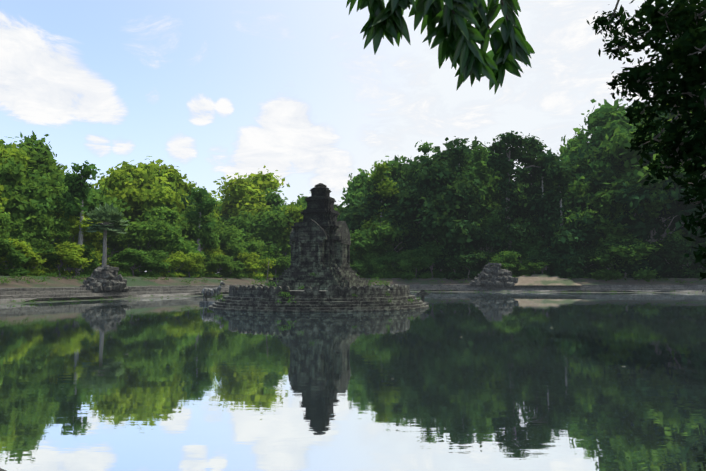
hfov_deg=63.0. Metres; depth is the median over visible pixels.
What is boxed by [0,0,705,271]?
sky
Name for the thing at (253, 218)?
bank trees
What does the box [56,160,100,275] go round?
slender tree
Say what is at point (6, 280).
bank grass tufts
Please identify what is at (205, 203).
slender tree
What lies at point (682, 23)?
bank tree
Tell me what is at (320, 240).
sanctuary tower
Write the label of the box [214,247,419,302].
island weeds
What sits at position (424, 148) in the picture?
slender tree
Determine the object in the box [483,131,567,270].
tall creeper tree
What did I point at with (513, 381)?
pond water
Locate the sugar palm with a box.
[85,203,128,266]
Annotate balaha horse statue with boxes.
[199,281,224,304]
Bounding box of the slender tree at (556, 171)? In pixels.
[537,150,574,225]
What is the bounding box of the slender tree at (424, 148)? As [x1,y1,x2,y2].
[415,141,435,185]
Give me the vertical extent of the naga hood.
1.318 m
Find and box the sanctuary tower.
[265,183,371,289]
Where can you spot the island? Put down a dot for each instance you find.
(264, 298)
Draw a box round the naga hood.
[417,289,428,304]
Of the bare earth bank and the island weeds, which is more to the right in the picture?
the bare earth bank
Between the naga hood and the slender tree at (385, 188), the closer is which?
the naga hood
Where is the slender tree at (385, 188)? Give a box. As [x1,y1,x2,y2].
[363,162,398,225]
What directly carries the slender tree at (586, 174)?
on the ground
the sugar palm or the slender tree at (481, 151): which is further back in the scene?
the slender tree at (481, 151)
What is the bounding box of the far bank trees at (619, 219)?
[334,97,705,281]
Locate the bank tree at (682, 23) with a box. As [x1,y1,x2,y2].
[586,0,705,292]
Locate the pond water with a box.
[0,292,705,470]
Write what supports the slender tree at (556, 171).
on the ground
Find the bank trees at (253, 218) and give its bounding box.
[0,130,339,279]
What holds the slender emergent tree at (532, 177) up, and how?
on the ground
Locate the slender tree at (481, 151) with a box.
[469,144,490,170]
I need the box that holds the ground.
[0,275,705,304]
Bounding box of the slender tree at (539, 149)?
[526,144,555,269]
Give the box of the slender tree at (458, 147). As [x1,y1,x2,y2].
[443,136,476,193]
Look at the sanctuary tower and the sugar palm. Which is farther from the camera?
the sugar palm
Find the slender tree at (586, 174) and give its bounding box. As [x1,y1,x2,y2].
[570,158,590,181]
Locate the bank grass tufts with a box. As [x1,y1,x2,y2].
[0,269,700,303]
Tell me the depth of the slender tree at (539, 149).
108.31 m
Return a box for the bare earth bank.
[514,274,581,285]
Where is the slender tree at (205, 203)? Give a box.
[184,186,221,276]
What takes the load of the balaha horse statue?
in the pond water
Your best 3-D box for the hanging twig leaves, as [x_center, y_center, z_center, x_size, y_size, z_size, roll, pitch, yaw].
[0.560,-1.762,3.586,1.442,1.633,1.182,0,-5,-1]
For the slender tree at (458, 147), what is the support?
on the ground
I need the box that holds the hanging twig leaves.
[346,0,534,92]
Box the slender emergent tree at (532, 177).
[514,133,547,195]
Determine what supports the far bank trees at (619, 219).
on the ground
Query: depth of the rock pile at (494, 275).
92.44 m
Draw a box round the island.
[209,284,428,311]

